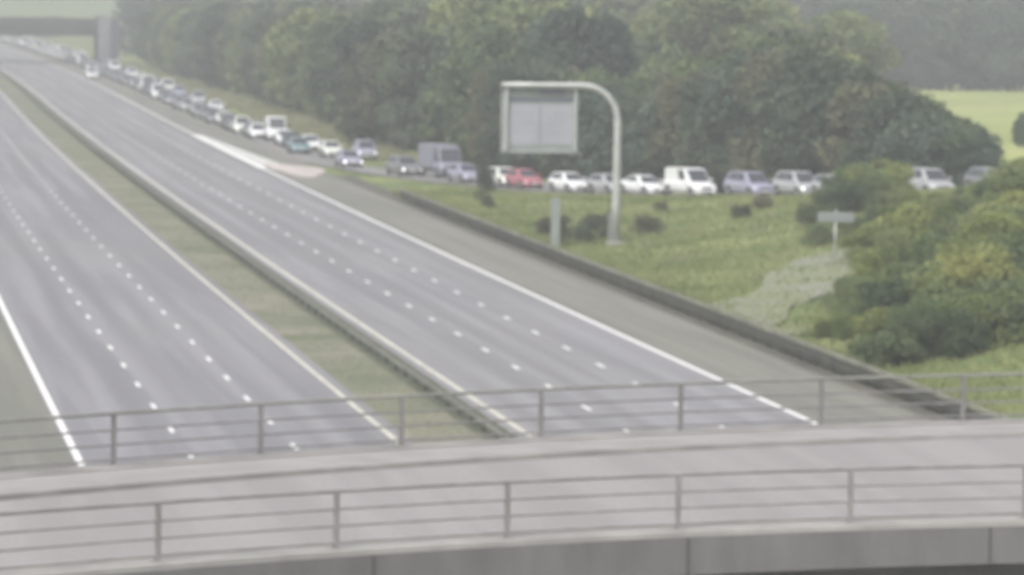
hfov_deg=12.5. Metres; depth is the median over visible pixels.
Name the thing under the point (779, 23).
broadleaf tree
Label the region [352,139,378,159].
people carrier
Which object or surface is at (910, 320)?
shrub
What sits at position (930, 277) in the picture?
shrub
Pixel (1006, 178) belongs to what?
shrub
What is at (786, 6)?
broadleaf tree
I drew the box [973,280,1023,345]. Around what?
shrub
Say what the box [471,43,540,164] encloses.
broadleaf tree
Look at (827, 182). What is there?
shrub
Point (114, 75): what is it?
hatchback
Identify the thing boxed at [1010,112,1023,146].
broadleaf tree
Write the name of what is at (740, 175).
side window
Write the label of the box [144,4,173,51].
broadleaf tree
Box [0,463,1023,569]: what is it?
parapet railing
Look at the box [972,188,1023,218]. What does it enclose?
shrub
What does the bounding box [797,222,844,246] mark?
shrub
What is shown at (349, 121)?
broadleaf tree
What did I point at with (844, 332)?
shrub
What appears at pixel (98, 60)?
hatchback
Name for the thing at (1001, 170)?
shrub
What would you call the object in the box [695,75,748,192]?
broadleaf tree
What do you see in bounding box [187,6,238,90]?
broadleaf tree
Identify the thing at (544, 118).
cantilever sign
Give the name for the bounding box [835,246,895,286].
shrub
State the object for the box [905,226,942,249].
shrub
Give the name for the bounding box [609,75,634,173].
broadleaf tree
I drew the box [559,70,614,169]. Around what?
broadleaf tree
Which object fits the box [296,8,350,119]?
broadleaf tree
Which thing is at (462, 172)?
hatchback
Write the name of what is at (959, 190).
shrub
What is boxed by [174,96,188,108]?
estate
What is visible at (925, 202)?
shrub
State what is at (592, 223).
shrub
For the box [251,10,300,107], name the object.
broadleaf tree
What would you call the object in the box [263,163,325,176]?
worn paving patch
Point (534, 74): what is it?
broadleaf tree
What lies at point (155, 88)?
van
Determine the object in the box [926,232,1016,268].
shrub
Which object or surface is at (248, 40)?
broadleaf tree
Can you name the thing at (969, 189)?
shrub
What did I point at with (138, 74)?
hatchback
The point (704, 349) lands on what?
hard shoulder road
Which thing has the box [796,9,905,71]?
broadleaf tree
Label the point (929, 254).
shrub
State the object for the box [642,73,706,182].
broadleaf tree
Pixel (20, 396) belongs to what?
hard shoulder road
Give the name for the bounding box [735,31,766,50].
broadleaf tree
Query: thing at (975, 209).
shrub
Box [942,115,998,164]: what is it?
broadleaf tree
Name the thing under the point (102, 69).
estate
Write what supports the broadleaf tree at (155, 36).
on the ground at (994, 110)
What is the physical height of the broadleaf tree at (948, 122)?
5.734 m
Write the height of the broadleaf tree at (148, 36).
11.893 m
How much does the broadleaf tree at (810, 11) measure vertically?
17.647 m
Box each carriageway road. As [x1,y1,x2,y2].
[0,46,817,436]
[0,89,412,465]
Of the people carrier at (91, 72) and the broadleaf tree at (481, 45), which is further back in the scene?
the people carrier at (91, 72)
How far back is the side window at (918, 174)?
301.04 m
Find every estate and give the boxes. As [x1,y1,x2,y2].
[83,60,92,68]
[100,66,110,75]
[109,69,120,78]
[119,66,128,71]
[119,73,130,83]
[141,82,153,93]
[157,89,170,100]
[171,85,187,96]
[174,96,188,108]
[204,107,220,119]
[226,116,233,130]
[386,155,420,175]
[964,167,999,186]
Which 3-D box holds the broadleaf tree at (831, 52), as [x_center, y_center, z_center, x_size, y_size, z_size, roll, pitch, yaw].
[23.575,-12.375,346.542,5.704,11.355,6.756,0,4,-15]
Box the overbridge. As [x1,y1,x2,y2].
[0,16,118,62]
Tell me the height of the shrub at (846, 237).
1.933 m
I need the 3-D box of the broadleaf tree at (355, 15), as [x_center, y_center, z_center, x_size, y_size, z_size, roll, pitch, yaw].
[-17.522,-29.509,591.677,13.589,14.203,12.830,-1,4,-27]
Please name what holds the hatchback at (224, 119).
on the exit lane road at (313, 157)
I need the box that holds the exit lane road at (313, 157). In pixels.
[12,43,367,168]
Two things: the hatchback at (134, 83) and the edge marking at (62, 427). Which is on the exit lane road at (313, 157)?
the hatchback at (134, 83)
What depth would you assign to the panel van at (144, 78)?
659.31 m
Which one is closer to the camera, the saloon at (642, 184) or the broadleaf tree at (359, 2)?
the saloon at (642, 184)
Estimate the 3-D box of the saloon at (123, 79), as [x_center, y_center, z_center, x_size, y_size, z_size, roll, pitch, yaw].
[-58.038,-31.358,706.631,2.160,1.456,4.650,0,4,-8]
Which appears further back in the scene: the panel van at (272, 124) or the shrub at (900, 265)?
the panel van at (272, 124)
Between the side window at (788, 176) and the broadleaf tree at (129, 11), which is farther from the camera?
the broadleaf tree at (129, 11)
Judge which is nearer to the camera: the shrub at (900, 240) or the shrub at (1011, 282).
the shrub at (1011, 282)
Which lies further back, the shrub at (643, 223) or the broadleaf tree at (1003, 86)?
the broadleaf tree at (1003, 86)
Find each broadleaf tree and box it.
[33,35,51,37]
[111,0,154,55]
[129,5,171,58]
[131,14,153,62]
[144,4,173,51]
[145,5,169,54]
[145,8,165,67]
[148,6,174,65]
[149,16,167,68]
[150,20,174,72]
[155,0,203,72]
[157,7,196,75]
[162,5,203,75]
[184,3,231,53]
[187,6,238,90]
[235,5,294,96]
[244,0,260,7]
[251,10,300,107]
[254,35,301,107]
[260,17,311,103]
[261,5,336,113]
[291,48,327,117]
[295,10,358,104]
[295,14,349,122]
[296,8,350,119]
[320,17,398,136]
[323,19,404,114]
[325,48,374,137]
[332,15,397,136]
[333,42,404,145]
[334,0,364,6]
[349,28,406,147]
[351,0,383,17]
[373,38,425,150]
[382,24,458,146]
[391,0,431,29]
[410,0,522,36]
[411,1,448,31]
[415,32,487,143]
[429,0,545,36]
[432,84,487,162]
[435,22,551,167]
[455,50,517,144]
[459,64,497,164]
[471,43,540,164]
[473,58,545,167]
[481,0,567,44]
[494,54,568,167]
[496,66,557,176]
[516,29,585,58]
[517,6,645,70]
[520,0,586,16]
[528,78,565,174]
[533,4,641,82]
[536,80,599,181]
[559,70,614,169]
[568,0,599,16]
[569,88,636,178]
[573,65,624,84]
[580,0,667,24]
[584,77,632,95]
[585,4,620,19]
[589,92,647,176]
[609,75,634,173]
[610,98,658,181]
[621,93,680,183]
[629,10,664,82]
[631,17,674,74]
[633,0,776,81]
[637,1,748,80]
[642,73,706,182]
[671,65,735,183]
[695,45,783,192]
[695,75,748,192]
[699,35,769,184]
[726,47,805,194]
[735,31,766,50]
[742,45,835,179]
[748,28,833,55]
[754,3,801,42]
[770,0,804,32]
[775,56,851,175]
[784,0,826,19]
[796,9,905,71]
[797,38,855,59]
[800,67,872,175]
[808,44,859,69]
[813,78,897,173]
[835,87,941,173]
[840,51,868,69]
[840,58,878,81]
[852,10,912,80]
[861,110,971,167]
[862,3,919,58]
[869,105,941,166]
[870,81,930,109]
[893,125,993,182]
[905,93,956,125]
[928,132,990,187]
[941,119,981,134]
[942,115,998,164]
[944,108,960,121]
[952,150,1000,186]
[957,129,1008,167]
[959,1,1012,90]
[977,43,1019,90]
[978,17,1023,90]
[989,5,1023,90]
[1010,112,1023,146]
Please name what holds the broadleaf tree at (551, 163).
on the ground at (994, 110)
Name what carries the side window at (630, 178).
in the saloon at (642, 184)
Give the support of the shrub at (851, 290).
on the ground at (994, 110)
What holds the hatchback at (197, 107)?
on the exit lane road at (313, 157)
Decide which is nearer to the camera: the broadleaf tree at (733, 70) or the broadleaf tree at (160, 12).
the broadleaf tree at (733, 70)
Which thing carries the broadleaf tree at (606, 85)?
on the ground at (994, 110)
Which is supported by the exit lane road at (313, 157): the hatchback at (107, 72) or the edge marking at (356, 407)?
the hatchback at (107, 72)
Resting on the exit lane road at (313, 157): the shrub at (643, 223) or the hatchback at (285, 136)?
the hatchback at (285, 136)
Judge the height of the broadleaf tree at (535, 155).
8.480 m
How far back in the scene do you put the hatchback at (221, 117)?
502.69 m
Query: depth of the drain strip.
223.49 m
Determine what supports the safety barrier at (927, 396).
on the ground at (994, 110)
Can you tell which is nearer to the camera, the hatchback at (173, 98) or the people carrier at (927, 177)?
the people carrier at (927, 177)
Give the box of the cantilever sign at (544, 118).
[500,82,624,246]
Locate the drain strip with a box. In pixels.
[0,70,515,438]
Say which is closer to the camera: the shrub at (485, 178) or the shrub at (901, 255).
the shrub at (901, 255)
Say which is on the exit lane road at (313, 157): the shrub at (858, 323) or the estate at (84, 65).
the estate at (84, 65)
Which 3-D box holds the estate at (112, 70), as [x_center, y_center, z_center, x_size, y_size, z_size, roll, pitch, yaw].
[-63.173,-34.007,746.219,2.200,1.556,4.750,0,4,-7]
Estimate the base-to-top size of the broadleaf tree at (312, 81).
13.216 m
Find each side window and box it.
[387,157,396,162]
[626,176,636,181]
[727,172,744,180]
[775,172,792,180]
[906,169,921,178]
[967,168,983,175]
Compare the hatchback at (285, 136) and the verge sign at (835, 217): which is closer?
the verge sign at (835, 217)
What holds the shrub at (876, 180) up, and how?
on the ground at (994, 110)
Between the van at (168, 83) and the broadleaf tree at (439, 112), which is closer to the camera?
the broadleaf tree at (439, 112)
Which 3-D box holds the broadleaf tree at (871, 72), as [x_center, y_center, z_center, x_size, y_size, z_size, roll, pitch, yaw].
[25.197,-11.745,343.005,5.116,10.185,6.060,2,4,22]
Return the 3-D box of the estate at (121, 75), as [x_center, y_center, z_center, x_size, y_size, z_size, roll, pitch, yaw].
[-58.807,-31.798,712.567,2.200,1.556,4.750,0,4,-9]
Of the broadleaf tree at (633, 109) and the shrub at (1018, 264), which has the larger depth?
the broadleaf tree at (633, 109)
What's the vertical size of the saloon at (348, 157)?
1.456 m
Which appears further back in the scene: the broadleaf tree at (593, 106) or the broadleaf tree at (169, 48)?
the broadleaf tree at (169, 48)
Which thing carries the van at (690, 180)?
on the slip road at (429, 176)
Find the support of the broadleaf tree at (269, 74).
on the ground at (994, 110)
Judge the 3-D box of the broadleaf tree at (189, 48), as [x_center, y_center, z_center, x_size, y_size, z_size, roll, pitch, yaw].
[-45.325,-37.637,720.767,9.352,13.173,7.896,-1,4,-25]
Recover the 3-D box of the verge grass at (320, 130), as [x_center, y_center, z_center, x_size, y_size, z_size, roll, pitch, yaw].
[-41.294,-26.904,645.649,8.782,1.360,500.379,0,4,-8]
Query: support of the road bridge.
on the ground at (994, 110)
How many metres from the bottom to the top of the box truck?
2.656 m
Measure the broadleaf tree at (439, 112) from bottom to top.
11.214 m
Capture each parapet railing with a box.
[0,373,1023,469]
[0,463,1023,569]
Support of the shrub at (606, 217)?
on the ground at (994, 110)
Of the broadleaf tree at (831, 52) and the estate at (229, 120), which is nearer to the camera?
the broadleaf tree at (831, 52)
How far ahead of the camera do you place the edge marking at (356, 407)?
218.39 m
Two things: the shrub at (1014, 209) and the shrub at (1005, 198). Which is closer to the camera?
the shrub at (1014, 209)
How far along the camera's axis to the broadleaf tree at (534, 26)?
427.73 m
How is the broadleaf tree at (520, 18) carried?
on the ground at (994, 110)
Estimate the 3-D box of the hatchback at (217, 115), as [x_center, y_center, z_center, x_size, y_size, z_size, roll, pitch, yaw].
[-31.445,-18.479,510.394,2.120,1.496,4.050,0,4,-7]
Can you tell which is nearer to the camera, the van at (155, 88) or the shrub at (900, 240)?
the shrub at (900, 240)
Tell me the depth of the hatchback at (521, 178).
353.85 m
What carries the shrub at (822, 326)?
on the ground at (994, 110)
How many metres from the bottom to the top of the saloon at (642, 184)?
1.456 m
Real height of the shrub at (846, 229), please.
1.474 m
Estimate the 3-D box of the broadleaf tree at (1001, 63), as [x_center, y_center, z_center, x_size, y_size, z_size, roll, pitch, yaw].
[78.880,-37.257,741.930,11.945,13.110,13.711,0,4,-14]
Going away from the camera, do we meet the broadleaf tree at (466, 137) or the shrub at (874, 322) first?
the shrub at (874, 322)
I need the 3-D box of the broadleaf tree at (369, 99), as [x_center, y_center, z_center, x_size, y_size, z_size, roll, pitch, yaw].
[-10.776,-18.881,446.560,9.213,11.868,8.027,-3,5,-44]
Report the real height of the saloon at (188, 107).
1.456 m
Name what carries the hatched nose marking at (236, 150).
on the hard shoulder road at (704, 349)
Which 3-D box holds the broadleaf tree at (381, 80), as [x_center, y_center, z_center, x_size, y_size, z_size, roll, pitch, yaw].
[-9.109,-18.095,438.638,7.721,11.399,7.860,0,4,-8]
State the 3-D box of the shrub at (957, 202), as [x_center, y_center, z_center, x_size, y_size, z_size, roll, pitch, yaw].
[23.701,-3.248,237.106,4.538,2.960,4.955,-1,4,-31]
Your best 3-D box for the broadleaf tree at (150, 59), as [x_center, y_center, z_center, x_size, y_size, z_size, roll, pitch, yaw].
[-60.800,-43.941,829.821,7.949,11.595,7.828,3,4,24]
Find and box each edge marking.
[0,68,532,436]
[0,92,398,443]
[0,297,84,465]
[2,46,817,423]
[193,135,264,167]
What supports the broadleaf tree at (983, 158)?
on the ground at (994, 110)
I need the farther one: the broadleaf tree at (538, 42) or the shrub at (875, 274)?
the broadleaf tree at (538, 42)
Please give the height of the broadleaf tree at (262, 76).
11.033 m
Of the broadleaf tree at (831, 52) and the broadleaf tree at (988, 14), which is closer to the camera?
the broadleaf tree at (831, 52)
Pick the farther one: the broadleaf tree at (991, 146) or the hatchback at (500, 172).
the hatchback at (500, 172)
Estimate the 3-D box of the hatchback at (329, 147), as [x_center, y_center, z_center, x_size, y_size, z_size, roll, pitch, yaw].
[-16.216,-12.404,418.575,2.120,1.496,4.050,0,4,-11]
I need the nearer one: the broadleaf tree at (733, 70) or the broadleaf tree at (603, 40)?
the broadleaf tree at (733, 70)
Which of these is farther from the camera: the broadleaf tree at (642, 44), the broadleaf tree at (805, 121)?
the broadleaf tree at (642, 44)
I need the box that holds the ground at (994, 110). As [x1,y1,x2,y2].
[0,0,1023,432]
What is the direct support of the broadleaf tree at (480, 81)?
on the ground at (994, 110)
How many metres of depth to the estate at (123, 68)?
775.15 m
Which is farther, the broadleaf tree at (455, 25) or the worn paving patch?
the broadleaf tree at (455, 25)
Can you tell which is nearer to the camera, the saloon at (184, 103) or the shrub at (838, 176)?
the shrub at (838, 176)
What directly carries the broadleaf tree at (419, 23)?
on the ground at (994, 110)
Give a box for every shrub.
[473,159,497,208]
[531,214,568,235]
[547,214,573,242]
[564,212,607,241]
[599,210,621,234]
[627,214,668,234]
[652,201,667,211]
[729,203,752,218]
[750,195,773,208]
[794,202,835,224]
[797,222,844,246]
[801,317,842,338]
[807,190,821,201]
[815,190,850,211]
[816,175,839,201]
[818,273,869,310]
[823,162,874,202]
[826,178,887,213]
[826,221,857,235]
[826,276,876,313]
[827,311,869,340]
[834,232,877,260]
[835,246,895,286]
[841,213,915,255]
[841,329,926,368]
[842,157,916,197]
[843,296,892,318]
[848,209,885,229]
[849,168,916,208]
[849,304,920,340]
[853,277,920,322]
[854,267,911,303]
[856,314,892,338]
[862,227,913,262]
[868,201,944,247]
[872,204,917,218]
[875,242,932,270]
[879,305,939,361]
[880,298,993,355]
[883,260,938,287]
[892,188,923,201]
[899,267,959,302]
[900,256,974,289]
[902,212,974,256]
[903,233,961,268]
[905,198,942,212]
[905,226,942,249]
[911,276,973,303]
[914,305,961,346]
[916,200,968,233]
[918,305,994,357]
[920,287,1023,354]
[923,191,942,199]
[925,285,987,310]
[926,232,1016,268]
[926,242,1023,298]
[937,209,1023,253]
[942,194,1001,226]
[955,187,964,195]
[960,181,990,203]
[963,242,1023,287]
[964,202,1013,223]
[964,228,1023,264]
[965,274,1023,305]
[972,177,1015,200]
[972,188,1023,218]
[972,201,1023,247]
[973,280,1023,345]
[974,158,1023,205]
[974,183,1023,208]
[977,158,1023,183]
[980,156,1023,178]
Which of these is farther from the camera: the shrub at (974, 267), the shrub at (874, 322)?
the shrub at (974, 267)
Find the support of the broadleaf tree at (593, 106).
on the ground at (994, 110)
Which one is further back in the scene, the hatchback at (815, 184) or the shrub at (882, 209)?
the hatchback at (815, 184)
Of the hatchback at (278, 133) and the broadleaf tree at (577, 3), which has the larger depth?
the broadleaf tree at (577, 3)
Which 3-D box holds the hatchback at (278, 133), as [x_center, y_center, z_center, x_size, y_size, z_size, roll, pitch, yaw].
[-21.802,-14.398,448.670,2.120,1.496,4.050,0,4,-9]
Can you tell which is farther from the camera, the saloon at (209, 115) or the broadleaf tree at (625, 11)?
the broadleaf tree at (625, 11)
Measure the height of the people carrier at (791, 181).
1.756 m
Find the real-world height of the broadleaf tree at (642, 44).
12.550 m
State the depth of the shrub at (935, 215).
236.19 m
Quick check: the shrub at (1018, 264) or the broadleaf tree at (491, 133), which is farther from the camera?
the broadleaf tree at (491, 133)
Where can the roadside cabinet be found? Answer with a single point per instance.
(555, 224)
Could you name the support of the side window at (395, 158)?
in the estate at (399, 164)
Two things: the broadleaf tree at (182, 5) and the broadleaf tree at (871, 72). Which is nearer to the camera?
the broadleaf tree at (871, 72)
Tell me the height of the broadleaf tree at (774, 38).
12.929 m
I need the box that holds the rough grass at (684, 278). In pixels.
[395,184,1023,413]
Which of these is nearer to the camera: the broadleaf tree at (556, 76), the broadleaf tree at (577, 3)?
the broadleaf tree at (556, 76)
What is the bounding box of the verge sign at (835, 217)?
[818,210,853,263]
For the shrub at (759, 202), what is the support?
on the ground at (994, 110)
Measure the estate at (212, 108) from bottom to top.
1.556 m
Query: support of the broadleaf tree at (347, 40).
on the ground at (994, 110)
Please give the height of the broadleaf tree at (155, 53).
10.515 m
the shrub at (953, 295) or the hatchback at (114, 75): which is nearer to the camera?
the shrub at (953, 295)
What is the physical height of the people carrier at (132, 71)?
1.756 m
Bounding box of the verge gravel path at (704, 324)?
[333,175,954,419]
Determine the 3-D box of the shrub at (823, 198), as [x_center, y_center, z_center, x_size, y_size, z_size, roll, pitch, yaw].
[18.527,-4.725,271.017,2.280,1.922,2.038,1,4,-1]
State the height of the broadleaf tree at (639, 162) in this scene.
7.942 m
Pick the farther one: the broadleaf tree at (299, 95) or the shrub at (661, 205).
the broadleaf tree at (299, 95)
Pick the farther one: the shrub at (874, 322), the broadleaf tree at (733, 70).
the broadleaf tree at (733, 70)
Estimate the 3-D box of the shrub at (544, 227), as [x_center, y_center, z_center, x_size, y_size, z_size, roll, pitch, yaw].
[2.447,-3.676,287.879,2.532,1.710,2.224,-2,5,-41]
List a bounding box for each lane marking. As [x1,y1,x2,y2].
[1,131,298,449]
[1,192,192,457]
[9,62,629,431]
[21,59,722,426]
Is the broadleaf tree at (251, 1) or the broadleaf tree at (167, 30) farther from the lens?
the broadleaf tree at (167, 30)
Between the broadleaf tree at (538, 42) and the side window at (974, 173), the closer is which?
the side window at (974, 173)
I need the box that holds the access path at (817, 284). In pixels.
[712,249,856,334]
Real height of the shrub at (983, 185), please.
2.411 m
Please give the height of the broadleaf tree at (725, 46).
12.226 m
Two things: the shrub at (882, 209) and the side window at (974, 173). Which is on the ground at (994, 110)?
the shrub at (882, 209)
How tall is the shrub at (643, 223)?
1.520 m
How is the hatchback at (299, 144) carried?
on the exit lane road at (313, 157)
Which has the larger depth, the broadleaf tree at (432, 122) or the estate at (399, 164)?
the broadleaf tree at (432, 122)
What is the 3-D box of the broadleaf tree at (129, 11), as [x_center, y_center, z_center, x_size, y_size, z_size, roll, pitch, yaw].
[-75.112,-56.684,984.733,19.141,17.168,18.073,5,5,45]
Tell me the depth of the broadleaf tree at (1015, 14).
740.09 m
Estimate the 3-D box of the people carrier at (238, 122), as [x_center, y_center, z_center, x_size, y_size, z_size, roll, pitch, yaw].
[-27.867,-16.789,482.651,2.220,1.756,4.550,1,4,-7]
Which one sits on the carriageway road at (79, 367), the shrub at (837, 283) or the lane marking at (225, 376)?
the lane marking at (225, 376)
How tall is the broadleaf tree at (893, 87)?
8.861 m
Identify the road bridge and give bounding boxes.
[0,418,1023,574]
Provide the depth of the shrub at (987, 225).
218.25 m
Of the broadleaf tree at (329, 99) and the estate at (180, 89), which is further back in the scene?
the estate at (180, 89)
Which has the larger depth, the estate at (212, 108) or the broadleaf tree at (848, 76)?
the estate at (212, 108)
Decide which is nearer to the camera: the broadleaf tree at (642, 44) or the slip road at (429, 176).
the slip road at (429, 176)
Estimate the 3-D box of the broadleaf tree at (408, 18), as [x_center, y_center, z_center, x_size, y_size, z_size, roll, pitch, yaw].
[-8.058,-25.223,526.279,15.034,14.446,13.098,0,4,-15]
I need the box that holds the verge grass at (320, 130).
[120,62,476,166]
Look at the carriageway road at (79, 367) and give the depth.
202.02 m
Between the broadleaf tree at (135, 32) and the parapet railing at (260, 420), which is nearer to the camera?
the parapet railing at (260, 420)
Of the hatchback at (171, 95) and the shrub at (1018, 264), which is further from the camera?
the hatchback at (171, 95)
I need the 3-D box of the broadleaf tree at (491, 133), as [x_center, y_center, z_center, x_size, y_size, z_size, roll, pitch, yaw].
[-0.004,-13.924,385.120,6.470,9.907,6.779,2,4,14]
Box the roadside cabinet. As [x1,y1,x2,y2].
[550,198,560,246]
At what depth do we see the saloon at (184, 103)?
564.29 m
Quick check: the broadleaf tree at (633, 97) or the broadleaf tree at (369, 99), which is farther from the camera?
the broadleaf tree at (369, 99)
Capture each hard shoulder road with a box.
[0,41,929,423]
[0,311,74,471]
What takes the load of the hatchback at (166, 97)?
on the exit lane road at (313, 157)
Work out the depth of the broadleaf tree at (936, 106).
336.90 m
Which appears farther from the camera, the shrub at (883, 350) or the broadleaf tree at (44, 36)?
the broadleaf tree at (44, 36)
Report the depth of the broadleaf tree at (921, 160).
321.93 m
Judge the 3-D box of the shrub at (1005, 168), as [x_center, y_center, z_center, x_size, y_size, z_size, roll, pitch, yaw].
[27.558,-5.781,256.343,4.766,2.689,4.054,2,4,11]
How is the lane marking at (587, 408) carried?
on the carriageway road at (462, 360)
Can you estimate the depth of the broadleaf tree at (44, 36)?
1285.36 m
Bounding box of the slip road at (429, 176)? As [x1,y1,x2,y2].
[336,167,790,196]
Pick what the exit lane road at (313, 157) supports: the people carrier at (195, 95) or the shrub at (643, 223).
the people carrier at (195, 95)
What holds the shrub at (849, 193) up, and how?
on the ground at (994, 110)
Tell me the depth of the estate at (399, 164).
377.04 m
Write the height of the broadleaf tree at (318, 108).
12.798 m
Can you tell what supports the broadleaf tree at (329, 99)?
on the ground at (994, 110)
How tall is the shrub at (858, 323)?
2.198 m
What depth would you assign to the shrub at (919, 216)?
238.91 m
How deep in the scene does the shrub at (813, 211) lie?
268.15 m
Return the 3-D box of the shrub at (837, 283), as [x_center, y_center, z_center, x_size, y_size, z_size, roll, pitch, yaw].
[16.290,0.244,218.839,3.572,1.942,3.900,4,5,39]
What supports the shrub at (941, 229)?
on the ground at (994, 110)
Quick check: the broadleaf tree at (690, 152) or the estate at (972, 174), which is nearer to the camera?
the estate at (972, 174)
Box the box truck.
[418,143,463,177]
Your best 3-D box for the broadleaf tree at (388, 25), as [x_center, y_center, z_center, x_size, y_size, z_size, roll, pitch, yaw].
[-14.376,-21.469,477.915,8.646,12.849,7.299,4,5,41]
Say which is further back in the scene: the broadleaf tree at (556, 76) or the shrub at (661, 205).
the broadleaf tree at (556, 76)
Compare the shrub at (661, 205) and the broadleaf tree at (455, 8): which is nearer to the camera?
the shrub at (661, 205)
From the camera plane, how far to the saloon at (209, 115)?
515.69 m
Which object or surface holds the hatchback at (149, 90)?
on the exit lane road at (313, 157)
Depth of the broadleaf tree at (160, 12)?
822.17 m
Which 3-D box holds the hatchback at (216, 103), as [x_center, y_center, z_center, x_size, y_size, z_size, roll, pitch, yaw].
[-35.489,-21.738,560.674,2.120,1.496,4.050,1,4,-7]
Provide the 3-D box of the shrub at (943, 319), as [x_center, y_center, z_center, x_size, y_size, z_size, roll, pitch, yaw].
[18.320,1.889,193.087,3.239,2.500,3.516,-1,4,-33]
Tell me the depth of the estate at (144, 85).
649.38 m
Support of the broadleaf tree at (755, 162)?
on the ground at (994, 110)
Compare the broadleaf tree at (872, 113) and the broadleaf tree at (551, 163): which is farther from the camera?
the broadleaf tree at (551, 163)
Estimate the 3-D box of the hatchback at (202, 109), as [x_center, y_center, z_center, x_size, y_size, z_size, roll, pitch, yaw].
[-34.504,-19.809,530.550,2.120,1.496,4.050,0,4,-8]
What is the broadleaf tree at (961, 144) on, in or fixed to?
on the ground at (994, 110)
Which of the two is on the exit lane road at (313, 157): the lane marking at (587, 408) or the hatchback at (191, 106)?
the hatchback at (191, 106)
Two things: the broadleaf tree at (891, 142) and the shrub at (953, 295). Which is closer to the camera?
the shrub at (953, 295)
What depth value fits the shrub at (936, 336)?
197.44 m
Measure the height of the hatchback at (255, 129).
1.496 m
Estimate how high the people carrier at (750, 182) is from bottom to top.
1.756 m
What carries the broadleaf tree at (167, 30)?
on the ground at (994, 110)
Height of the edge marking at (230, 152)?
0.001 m
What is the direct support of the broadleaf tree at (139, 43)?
on the ground at (994, 110)
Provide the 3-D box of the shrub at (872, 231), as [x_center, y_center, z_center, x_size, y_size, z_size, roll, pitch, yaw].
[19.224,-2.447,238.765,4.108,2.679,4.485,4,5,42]
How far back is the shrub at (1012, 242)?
211.36 m
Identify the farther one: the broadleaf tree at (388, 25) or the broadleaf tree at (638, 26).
the broadleaf tree at (638, 26)
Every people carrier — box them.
[85,68,98,78]
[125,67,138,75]
[190,90,207,104]
[232,116,249,132]
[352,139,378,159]
[724,171,773,195]
[772,170,813,196]
[906,167,954,190]
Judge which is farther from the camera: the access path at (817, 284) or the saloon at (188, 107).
the saloon at (188, 107)
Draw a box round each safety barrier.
[0,71,509,437]
[399,188,1007,418]
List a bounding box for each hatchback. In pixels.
[93,58,102,62]
[106,68,114,77]
[111,71,121,80]
[128,76,137,85]
[132,79,139,89]
[135,72,145,76]
[147,85,151,95]
[163,92,175,103]
[167,93,180,104]
[171,95,180,107]
[189,102,202,114]
[192,104,206,117]
[199,106,212,118]
[207,100,224,110]
[214,111,229,124]
[219,113,234,125]
[221,115,236,128]
[247,123,266,138]
[274,129,291,144]
[281,132,300,147]
[287,137,310,153]
[301,134,322,149]
[319,140,343,156]
[446,163,479,182]
[490,167,517,186]
[504,168,543,188]
[548,172,587,192]
[587,173,629,193]
[811,174,834,190]
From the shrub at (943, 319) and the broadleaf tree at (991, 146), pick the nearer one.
the shrub at (943, 319)
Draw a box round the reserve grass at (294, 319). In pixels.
[0,73,492,441]
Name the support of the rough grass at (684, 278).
on the ground at (994, 110)
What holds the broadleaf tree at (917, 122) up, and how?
on the ground at (994, 110)
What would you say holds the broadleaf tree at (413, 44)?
on the ground at (994, 110)
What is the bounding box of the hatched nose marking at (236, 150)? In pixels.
[199,135,278,166]
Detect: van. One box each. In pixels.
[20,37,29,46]
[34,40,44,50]
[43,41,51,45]
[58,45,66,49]
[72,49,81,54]
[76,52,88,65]
[108,60,121,68]
[139,74,156,91]
[151,83,165,98]
[160,78,175,90]
[263,116,289,141]
[663,167,716,195]
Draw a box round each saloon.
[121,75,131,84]
[179,99,193,110]
[187,101,201,112]
[205,110,219,122]
[242,122,259,136]
[335,150,362,166]
[620,175,665,194]
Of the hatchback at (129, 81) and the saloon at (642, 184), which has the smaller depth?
the saloon at (642, 184)
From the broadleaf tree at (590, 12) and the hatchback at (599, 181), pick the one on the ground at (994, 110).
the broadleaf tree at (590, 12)
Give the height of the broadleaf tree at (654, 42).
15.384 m
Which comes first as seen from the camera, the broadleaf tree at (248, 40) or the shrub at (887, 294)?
the shrub at (887, 294)

